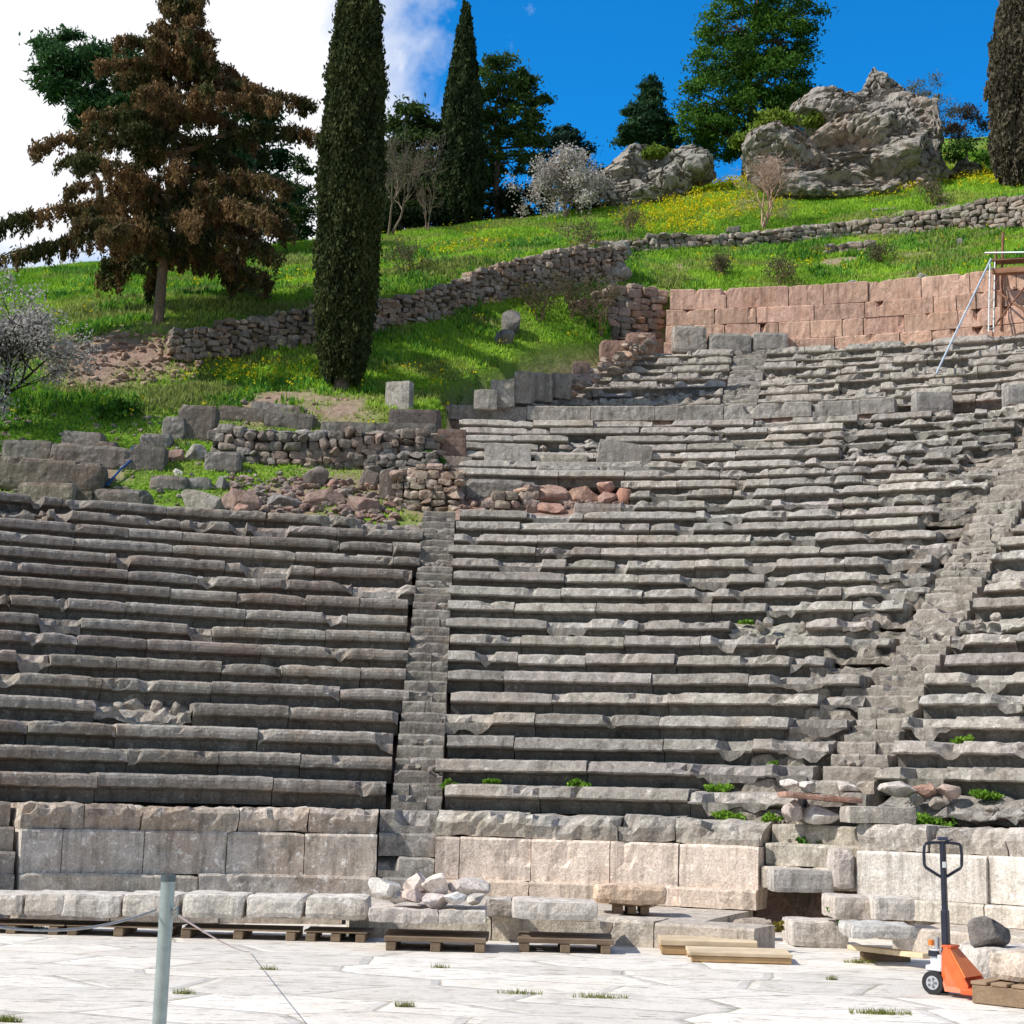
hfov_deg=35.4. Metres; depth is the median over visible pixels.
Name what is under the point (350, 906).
stone block
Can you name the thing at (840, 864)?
stone block
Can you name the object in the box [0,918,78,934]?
pallet
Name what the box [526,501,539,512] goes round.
boulder
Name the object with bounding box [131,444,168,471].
stone block
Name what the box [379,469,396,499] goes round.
stone block
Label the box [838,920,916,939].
stone block
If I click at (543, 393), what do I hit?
stone block
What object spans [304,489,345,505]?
boulder
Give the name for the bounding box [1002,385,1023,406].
stone block
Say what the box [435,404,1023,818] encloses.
seating wedge
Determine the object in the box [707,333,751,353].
stone block
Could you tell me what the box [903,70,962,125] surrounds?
shrub
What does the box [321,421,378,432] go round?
stone block
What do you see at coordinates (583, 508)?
stone block
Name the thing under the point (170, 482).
stone block
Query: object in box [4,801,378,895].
parapet wall
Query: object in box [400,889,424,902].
rubble stone
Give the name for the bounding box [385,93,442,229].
pine tree
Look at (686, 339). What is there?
stone block
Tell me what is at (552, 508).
boulder
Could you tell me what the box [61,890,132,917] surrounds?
stone block
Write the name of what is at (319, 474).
boulder
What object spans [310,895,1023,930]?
walkway
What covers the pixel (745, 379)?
stairway
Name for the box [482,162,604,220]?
shrub
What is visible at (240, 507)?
boulder
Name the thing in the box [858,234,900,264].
shrub
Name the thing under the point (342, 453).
stone block
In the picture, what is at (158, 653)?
seating wedge
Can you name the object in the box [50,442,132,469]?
stone block
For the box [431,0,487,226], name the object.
cypress tree
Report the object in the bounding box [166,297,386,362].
dry stone wall
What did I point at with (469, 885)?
rubble stone
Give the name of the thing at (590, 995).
grass tuft
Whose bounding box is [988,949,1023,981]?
stone block
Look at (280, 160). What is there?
pine tree
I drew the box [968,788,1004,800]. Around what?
weed
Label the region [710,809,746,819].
weed
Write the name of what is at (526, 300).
shrub
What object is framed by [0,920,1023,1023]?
orchestra floor
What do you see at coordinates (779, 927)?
weed
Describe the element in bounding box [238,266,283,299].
shrub
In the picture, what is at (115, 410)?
weed
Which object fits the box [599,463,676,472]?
stone block
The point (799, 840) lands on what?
weed
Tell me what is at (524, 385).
stone block
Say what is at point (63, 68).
pine tree
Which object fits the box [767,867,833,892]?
stone block
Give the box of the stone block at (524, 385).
[514,371,535,405]
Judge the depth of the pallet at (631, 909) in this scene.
18.41 m
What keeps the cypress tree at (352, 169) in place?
on the hillside
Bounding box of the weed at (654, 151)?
[639,141,672,160]
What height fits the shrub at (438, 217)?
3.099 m
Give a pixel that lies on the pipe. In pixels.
(116, 473)
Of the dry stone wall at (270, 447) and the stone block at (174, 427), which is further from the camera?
the stone block at (174, 427)
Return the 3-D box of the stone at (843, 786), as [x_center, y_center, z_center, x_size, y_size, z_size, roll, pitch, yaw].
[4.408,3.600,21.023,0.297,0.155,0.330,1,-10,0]
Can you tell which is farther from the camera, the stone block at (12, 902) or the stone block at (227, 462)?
the stone block at (227, 462)
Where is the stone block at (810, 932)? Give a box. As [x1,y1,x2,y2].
[782,916,848,947]
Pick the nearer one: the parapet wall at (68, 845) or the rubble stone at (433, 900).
the rubble stone at (433, 900)
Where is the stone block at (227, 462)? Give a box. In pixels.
[204,451,242,473]
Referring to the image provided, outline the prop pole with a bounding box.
[935,258,991,374]
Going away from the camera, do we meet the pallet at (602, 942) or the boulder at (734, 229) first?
the pallet at (602, 942)
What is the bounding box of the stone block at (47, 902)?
[24,889,76,915]
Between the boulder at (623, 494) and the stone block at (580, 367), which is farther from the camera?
the stone block at (580, 367)
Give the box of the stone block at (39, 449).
[2,440,53,458]
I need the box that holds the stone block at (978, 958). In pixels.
[958,942,1023,978]
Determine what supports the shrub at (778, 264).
on the hillside
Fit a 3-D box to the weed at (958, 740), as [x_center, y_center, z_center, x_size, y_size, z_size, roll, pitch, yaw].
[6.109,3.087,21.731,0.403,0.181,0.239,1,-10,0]
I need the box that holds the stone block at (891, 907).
[865,894,914,920]
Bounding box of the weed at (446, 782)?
[439,778,458,789]
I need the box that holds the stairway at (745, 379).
[721,350,766,406]
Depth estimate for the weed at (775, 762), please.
22.21 m
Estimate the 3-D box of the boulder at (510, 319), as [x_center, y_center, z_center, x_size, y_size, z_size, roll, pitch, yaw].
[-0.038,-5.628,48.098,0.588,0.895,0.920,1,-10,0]
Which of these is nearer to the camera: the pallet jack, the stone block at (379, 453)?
the pallet jack
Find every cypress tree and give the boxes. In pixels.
[309,0,389,391]
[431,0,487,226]
[982,0,1023,187]
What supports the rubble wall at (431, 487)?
on the hillside
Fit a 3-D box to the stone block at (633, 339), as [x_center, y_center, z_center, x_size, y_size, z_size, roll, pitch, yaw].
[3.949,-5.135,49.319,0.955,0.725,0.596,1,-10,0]
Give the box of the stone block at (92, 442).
[74,439,118,446]
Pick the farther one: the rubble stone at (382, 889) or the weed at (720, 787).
the weed at (720, 787)
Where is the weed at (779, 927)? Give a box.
[773,919,784,931]
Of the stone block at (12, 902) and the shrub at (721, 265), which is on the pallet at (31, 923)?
the stone block at (12, 902)
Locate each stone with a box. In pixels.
[368,877,401,899]
[385,381,413,408]
[389,891,407,903]
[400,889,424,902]
[403,872,426,893]
[421,873,448,894]
[422,893,447,907]
[444,892,467,904]
[447,876,490,895]
[466,893,485,905]
[779,779,798,788]
[781,800,802,821]
[799,781,815,792]
[803,805,839,824]
[837,781,859,792]
[877,781,916,797]
[913,782,936,797]
[936,784,960,799]
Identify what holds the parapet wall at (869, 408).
on the hillside
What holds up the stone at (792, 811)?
on the entrance steps at (784, 849)
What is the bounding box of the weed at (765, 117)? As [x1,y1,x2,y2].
[746,101,801,128]
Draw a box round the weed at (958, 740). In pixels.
[949,735,973,743]
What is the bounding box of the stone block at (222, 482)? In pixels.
[214,476,229,489]
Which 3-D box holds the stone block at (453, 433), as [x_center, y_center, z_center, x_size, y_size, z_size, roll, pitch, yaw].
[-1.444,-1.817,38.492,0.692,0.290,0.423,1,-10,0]
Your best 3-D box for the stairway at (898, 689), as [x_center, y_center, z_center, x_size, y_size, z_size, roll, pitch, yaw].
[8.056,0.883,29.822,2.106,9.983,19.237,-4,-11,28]
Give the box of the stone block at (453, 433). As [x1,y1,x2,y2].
[437,429,465,437]
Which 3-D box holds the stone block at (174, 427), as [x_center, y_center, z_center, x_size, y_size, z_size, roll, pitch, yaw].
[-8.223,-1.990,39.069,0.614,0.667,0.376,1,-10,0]
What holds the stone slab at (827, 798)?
on the stairway at (898, 689)
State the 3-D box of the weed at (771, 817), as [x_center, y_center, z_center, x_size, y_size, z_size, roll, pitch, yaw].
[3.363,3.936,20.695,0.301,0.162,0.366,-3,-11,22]
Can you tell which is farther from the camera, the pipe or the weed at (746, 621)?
the pipe
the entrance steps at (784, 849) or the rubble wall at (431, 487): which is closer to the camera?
the entrance steps at (784, 849)
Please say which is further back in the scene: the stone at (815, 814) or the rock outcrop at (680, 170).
the rock outcrop at (680, 170)
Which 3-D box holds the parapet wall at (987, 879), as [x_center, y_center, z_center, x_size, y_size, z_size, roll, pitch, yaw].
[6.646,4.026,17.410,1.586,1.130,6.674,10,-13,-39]
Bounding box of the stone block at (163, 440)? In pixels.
[139,433,173,447]
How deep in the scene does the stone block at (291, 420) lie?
39.88 m
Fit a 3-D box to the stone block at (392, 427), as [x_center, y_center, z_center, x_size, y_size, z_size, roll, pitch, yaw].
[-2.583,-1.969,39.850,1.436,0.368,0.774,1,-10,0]
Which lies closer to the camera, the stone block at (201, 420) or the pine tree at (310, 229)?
the stone block at (201, 420)
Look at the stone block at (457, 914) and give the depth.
16.34 m
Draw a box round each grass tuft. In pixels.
[0,1014,22,1022]
[32,926,47,928]
[171,988,195,994]
[258,965,277,969]
[392,1000,414,1006]
[430,962,449,967]
[497,987,541,994]
[573,991,628,998]
[826,974,839,979]
[843,958,876,963]
[848,1006,911,1015]
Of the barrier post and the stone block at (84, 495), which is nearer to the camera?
the barrier post
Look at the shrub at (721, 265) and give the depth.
53.92 m
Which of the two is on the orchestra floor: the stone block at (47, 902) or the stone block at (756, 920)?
the stone block at (756, 920)
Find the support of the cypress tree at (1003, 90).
on the hillside
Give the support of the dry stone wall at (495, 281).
on the hillside
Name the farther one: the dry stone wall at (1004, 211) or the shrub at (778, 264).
the dry stone wall at (1004, 211)
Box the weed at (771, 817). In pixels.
[760,811,783,822]
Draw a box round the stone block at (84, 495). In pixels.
[76,491,93,500]
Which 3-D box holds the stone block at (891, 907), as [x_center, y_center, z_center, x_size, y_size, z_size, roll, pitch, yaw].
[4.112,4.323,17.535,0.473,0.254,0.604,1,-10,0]
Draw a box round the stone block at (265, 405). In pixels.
[251,401,300,412]
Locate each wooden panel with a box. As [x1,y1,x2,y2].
[658,935,757,954]
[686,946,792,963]
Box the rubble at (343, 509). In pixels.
[0,332,630,524]
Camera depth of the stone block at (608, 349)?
48.19 m
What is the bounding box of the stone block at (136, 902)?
[122,890,187,916]
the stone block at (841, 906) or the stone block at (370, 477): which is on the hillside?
the stone block at (370, 477)
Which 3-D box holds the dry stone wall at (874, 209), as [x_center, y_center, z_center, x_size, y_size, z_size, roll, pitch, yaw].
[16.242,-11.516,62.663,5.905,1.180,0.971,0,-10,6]
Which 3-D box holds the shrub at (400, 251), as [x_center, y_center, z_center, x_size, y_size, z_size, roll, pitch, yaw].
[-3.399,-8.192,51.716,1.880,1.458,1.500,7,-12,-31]
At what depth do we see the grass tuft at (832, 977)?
14.60 m
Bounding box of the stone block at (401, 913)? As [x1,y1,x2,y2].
[368,903,438,922]
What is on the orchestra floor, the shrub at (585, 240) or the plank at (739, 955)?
the plank at (739, 955)
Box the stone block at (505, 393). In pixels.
[490,378,514,409]
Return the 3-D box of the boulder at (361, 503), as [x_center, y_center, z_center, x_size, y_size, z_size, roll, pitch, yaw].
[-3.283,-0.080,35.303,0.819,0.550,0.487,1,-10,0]
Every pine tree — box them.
[18,23,185,257]
[172,86,305,256]
[172,196,317,246]
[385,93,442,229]
[404,161,437,228]
[478,49,557,218]
[523,123,603,193]
[607,72,690,150]
[663,0,838,180]
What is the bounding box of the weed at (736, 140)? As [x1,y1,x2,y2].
[727,128,750,150]
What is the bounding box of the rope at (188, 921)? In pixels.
[178,914,247,951]
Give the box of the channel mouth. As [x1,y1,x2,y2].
[783,891,873,919]
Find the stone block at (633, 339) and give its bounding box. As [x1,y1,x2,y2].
[625,332,655,354]
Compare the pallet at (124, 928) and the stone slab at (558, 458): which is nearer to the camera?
the pallet at (124, 928)
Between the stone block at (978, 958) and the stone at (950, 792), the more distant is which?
the stone at (950, 792)
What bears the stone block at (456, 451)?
on the seating wedge at (623, 662)
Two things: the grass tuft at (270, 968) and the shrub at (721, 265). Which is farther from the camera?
the shrub at (721, 265)
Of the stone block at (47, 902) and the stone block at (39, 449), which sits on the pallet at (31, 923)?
the stone block at (47, 902)
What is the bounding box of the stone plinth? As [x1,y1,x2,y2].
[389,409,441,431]
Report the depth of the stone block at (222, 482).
36.05 m
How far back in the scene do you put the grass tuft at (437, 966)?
14.77 m
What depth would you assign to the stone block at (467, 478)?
36.89 m
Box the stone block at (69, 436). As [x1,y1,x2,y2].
[62,430,105,442]
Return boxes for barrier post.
[152,874,178,1023]
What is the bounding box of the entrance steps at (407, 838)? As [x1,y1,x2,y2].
[377,809,438,893]
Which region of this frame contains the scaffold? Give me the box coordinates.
[985,232,1023,329]
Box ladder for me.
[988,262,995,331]
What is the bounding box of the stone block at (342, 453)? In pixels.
[299,448,360,467]
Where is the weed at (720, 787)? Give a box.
[703,783,734,792]
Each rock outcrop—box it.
[599,143,716,206]
[740,67,955,198]
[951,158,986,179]
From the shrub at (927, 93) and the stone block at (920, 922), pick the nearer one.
the stone block at (920, 922)
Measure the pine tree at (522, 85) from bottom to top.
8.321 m
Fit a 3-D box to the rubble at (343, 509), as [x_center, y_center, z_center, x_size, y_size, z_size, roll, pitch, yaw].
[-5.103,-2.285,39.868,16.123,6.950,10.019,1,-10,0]
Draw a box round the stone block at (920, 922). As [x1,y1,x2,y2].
[907,920,938,924]
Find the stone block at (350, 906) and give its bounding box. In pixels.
[305,893,370,920]
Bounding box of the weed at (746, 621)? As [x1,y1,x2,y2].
[737,618,753,624]
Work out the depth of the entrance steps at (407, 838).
20.84 m
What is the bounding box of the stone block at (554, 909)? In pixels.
[511,896,597,921]
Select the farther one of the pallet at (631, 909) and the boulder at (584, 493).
the boulder at (584, 493)
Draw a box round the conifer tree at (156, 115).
[0,0,320,324]
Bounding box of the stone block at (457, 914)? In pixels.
[438,905,486,923]
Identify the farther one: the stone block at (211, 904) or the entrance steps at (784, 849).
the entrance steps at (784, 849)
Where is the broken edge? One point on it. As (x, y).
(610, 366)
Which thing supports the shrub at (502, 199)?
on the hillside
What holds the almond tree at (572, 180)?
on the hillside
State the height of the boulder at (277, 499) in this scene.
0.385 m
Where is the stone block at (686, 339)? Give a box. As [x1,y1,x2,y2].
[671,325,706,353]
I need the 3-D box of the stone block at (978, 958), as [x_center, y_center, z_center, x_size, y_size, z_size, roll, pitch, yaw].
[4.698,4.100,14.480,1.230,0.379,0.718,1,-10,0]
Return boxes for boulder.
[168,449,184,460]
[173,468,182,474]
[181,489,223,508]
[221,489,261,510]
[233,503,248,510]
[266,493,302,508]
[302,466,328,484]
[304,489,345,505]
[346,496,380,512]
[495,329,514,344]
[501,310,520,333]
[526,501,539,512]
[537,502,566,513]
[539,485,568,502]
[568,486,597,502]
[597,481,614,493]
[598,491,617,503]
[611,261,632,280]
[613,241,631,255]
[616,488,631,502]
[726,226,740,233]
[916,273,927,276]
[967,916,1010,947]
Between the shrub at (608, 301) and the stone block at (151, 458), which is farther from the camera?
the shrub at (608, 301)
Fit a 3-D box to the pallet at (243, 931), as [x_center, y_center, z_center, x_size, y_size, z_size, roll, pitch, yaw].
[-2.904,4.541,17.354,1.298,0.100,0.695,1,-10,0]
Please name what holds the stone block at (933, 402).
on the seating wedge at (977, 372)
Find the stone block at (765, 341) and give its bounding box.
[751,332,787,352]
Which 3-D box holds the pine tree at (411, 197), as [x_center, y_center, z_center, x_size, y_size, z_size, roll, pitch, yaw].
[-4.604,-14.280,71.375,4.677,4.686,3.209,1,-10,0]
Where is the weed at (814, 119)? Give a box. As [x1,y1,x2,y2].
[798,110,825,129]
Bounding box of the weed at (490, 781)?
[482,778,501,783]
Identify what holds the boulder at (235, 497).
on the hillside
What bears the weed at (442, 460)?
on the hillside
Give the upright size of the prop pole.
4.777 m
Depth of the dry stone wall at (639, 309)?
51.23 m
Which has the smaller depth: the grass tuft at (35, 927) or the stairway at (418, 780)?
the grass tuft at (35, 927)
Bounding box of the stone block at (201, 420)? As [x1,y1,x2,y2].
[178,405,219,440]
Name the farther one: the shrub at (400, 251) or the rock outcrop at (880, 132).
the rock outcrop at (880, 132)
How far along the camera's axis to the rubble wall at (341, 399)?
41.39 m
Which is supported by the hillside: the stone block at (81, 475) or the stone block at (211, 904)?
the stone block at (81, 475)
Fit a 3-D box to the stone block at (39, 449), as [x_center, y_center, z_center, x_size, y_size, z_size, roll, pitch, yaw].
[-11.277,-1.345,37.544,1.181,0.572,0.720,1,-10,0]
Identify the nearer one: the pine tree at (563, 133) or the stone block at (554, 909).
the stone block at (554, 909)
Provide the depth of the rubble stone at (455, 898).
16.55 m
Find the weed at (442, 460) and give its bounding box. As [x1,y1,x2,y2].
[421,450,446,463]
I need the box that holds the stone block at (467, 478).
[464,468,525,481]
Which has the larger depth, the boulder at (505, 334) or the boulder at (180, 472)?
the boulder at (505, 334)
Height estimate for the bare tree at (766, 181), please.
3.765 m
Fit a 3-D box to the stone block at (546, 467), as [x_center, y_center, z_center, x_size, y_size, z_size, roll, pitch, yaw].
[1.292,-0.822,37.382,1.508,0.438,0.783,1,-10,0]
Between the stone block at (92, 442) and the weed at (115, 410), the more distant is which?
the weed at (115, 410)
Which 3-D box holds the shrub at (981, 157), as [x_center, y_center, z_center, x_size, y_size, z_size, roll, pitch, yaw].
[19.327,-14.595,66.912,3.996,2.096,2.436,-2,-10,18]
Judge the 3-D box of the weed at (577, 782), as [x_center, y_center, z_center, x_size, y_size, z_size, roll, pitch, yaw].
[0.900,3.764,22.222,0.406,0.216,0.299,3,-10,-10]
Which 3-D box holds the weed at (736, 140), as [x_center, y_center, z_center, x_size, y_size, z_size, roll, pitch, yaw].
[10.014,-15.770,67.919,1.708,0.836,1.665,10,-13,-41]
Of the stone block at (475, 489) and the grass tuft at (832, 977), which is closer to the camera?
the grass tuft at (832, 977)
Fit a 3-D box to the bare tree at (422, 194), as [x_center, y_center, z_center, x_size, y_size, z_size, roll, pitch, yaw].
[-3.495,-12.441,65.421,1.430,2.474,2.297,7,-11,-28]
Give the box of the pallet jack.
[922,837,983,995]
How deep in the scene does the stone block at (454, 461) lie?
37.57 m
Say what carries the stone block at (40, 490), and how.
on the hillside
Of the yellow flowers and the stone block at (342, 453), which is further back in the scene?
the yellow flowers
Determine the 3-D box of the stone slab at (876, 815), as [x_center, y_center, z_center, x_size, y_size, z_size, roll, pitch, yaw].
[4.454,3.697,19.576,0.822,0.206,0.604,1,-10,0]
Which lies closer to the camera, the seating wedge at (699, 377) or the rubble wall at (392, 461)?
the rubble wall at (392, 461)
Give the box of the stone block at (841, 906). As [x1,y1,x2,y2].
[821,893,870,919]
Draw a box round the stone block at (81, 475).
[0,456,108,491]
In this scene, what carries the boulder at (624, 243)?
on the hillside
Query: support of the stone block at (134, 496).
on the hillside
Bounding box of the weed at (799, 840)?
[795,833,822,843]
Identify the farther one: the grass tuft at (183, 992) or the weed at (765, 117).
the weed at (765, 117)
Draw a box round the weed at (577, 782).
[564,777,590,786]
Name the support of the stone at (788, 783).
on the seating wedge at (623, 662)
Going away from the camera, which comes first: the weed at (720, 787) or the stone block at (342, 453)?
the weed at (720, 787)
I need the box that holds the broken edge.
[565,335,657,397]
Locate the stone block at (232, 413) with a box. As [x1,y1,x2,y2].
[218,405,265,421]
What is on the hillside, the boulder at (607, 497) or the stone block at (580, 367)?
the boulder at (607, 497)
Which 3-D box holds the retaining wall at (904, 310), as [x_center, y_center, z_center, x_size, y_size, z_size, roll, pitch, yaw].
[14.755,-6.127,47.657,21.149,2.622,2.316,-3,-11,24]
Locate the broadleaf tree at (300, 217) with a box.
[275,147,317,242]
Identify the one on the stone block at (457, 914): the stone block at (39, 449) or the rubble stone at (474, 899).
the rubble stone at (474, 899)
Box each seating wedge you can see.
[0,491,422,808]
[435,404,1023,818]
[515,349,734,406]
[757,335,1023,413]
[873,518,1023,827]
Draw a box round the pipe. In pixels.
[105,460,131,486]
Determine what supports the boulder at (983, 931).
on the stone block at (978, 958)
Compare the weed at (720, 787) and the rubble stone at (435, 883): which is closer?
the rubble stone at (435, 883)
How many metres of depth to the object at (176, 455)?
37.42 m
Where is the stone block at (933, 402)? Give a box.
[911,392,952,412]
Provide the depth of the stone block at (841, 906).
17.45 m
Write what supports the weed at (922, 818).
on the parapet wall at (987, 879)
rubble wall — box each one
[265,397,347,400]
[364,450,446,472]
[389,463,465,512]
[480,484,543,509]
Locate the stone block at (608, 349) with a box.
[599,340,632,361]
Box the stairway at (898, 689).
[714,417,1023,825]
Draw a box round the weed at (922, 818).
[912,811,956,826]
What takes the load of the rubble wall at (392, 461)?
on the hillside
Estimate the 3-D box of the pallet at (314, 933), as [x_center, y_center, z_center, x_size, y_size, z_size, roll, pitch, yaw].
[-1.869,4.567,17.354,0.725,0.100,0.695,1,-10,0]
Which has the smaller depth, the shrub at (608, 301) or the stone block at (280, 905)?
the stone block at (280, 905)
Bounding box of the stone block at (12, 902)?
[0,890,34,914]
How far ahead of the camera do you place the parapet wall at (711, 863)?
20.44 m
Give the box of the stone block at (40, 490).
[17,482,80,499]
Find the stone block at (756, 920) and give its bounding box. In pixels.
[733,917,772,924]
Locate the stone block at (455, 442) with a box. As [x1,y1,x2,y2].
[440,437,466,446]
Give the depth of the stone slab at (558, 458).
37.99 m
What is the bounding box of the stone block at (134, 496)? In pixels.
[93,489,153,504]
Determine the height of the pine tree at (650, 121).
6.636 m
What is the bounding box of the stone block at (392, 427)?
[378,422,436,433]
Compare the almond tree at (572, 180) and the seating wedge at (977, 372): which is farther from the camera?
the almond tree at (572, 180)
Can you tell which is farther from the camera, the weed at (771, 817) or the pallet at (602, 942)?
the weed at (771, 817)
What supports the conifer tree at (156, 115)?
on the hillside
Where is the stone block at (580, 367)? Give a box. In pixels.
[572,361,589,374]
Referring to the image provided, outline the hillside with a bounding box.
[0,137,1023,927]
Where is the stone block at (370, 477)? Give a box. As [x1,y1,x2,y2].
[358,469,379,488]
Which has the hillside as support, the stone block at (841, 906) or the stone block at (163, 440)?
the stone block at (163, 440)
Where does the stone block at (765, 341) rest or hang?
on the hillside
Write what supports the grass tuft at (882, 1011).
on the orchestra floor
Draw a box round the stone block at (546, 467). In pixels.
[536,465,598,481]
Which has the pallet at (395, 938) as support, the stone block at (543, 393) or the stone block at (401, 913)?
the stone block at (401, 913)
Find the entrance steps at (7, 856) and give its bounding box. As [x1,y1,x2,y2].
[0,801,14,889]
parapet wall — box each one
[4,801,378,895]
[435,810,778,909]
[446,397,897,428]
[856,823,1023,928]
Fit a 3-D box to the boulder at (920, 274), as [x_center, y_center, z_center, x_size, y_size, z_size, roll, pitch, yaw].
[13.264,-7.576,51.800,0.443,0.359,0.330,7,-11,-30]
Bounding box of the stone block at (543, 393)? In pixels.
[533,372,553,404]
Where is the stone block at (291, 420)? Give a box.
[263,409,315,429]
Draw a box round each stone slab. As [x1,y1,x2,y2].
[484,445,530,461]
[534,454,587,462]
[593,883,666,905]
[596,439,652,463]
[777,791,862,803]
[840,806,915,823]
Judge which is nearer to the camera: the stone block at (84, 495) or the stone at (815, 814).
the stone at (815, 814)
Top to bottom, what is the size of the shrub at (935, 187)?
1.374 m
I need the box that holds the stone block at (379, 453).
[362,451,385,467]
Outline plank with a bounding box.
[847,944,929,958]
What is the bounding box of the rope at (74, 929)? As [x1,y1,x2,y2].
[0,909,156,931]
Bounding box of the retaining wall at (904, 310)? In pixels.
[664,270,1023,353]
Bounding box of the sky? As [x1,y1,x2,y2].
[0,0,998,267]
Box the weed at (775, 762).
[767,760,777,764]
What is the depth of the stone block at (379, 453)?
37.84 m
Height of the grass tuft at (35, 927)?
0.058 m
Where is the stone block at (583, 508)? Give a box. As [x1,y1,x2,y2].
[573,503,626,514]
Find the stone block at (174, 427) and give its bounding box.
[162,417,185,439]
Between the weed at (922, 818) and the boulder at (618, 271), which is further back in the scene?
the boulder at (618, 271)
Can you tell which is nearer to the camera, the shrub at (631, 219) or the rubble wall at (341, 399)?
the rubble wall at (341, 399)
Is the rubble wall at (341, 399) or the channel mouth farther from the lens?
the rubble wall at (341, 399)
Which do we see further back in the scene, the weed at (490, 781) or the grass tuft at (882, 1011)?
the weed at (490, 781)
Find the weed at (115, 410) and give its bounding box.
[91,397,142,420]
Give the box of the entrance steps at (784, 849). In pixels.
[761,824,858,890]
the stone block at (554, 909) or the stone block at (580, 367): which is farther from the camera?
the stone block at (580, 367)
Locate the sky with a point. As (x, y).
(592, 55)
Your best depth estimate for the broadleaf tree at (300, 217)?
64.93 m
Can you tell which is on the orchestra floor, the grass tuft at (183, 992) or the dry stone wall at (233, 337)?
the grass tuft at (183, 992)
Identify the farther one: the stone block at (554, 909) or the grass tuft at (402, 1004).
the stone block at (554, 909)
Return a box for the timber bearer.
[860,951,910,961]
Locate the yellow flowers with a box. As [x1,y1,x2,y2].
[0,147,1023,424]
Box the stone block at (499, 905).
[483,896,511,915]
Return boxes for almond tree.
[0,265,108,449]
[503,140,616,219]
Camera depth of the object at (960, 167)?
67.25 m
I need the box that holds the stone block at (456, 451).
[440,446,465,456]
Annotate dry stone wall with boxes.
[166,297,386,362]
[207,423,444,469]
[380,243,628,326]
[571,283,668,348]
[588,195,1023,251]
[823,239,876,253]
[872,206,900,210]
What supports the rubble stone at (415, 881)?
on the rubble stone at (413, 896)
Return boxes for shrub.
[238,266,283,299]
[381,197,465,233]
[381,234,435,271]
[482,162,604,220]
[485,160,608,217]
[502,265,576,322]
[544,206,604,246]
[552,265,608,321]
[564,267,627,336]
[607,199,655,233]
[705,248,740,274]
[760,251,801,284]
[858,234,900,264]
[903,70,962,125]
[912,174,953,205]
[939,135,992,177]
[943,99,990,160]
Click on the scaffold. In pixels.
(1002, 270)
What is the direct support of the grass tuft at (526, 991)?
on the orchestra floor
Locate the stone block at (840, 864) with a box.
[826,848,854,888]
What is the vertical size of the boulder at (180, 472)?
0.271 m
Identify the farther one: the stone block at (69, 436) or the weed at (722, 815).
the stone block at (69, 436)
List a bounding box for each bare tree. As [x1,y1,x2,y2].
[384,129,451,235]
[413,172,447,229]
[729,146,812,228]
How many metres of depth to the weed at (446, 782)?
21.91 m
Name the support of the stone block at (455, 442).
on the stone block at (456, 451)
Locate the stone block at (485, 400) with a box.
[474,389,497,411]
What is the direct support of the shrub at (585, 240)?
on the hillside
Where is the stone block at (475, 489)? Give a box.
[460,479,534,499]
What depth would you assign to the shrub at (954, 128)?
69.75 m
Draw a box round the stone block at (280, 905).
[247,893,309,918]
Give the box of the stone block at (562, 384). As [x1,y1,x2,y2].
[552,373,571,400]
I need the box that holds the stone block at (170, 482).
[149,475,187,490]
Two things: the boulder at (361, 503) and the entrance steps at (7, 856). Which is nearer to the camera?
the entrance steps at (7, 856)
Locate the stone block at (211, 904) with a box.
[182,890,252,918]
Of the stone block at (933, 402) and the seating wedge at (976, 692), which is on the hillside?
the seating wedge at (976, 692)
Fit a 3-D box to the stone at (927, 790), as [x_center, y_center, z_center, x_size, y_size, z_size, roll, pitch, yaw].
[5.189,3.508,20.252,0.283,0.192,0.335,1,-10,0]
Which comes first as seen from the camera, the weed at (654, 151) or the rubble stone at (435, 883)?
the rubble stone at (435, 883)
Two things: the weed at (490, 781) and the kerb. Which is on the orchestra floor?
the kerb
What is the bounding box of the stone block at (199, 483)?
[188,477,211,489]
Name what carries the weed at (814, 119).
on the rock outcrop at (880, 132)
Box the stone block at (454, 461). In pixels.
[440,455,471,467]
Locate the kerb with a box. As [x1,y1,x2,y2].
[0,914,1023,952]
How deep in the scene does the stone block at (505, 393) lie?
42.69 m
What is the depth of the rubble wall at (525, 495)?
35.32 m
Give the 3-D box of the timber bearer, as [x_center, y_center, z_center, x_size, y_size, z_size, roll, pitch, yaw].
[3.829,4.563,16.464,0.500,0.090,0.120,2,-10,-6]
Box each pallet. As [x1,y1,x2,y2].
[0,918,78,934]
[66,920,186,935]
[181,923,303,940]
[304,926,374,942]
[384,929,488,952]
[517,931,613,953]
[609,903,651,914]
[971,977,1023,1008]
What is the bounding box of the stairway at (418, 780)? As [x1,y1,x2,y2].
[391,511,454,813]
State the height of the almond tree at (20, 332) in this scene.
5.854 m
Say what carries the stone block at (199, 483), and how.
on the hillside

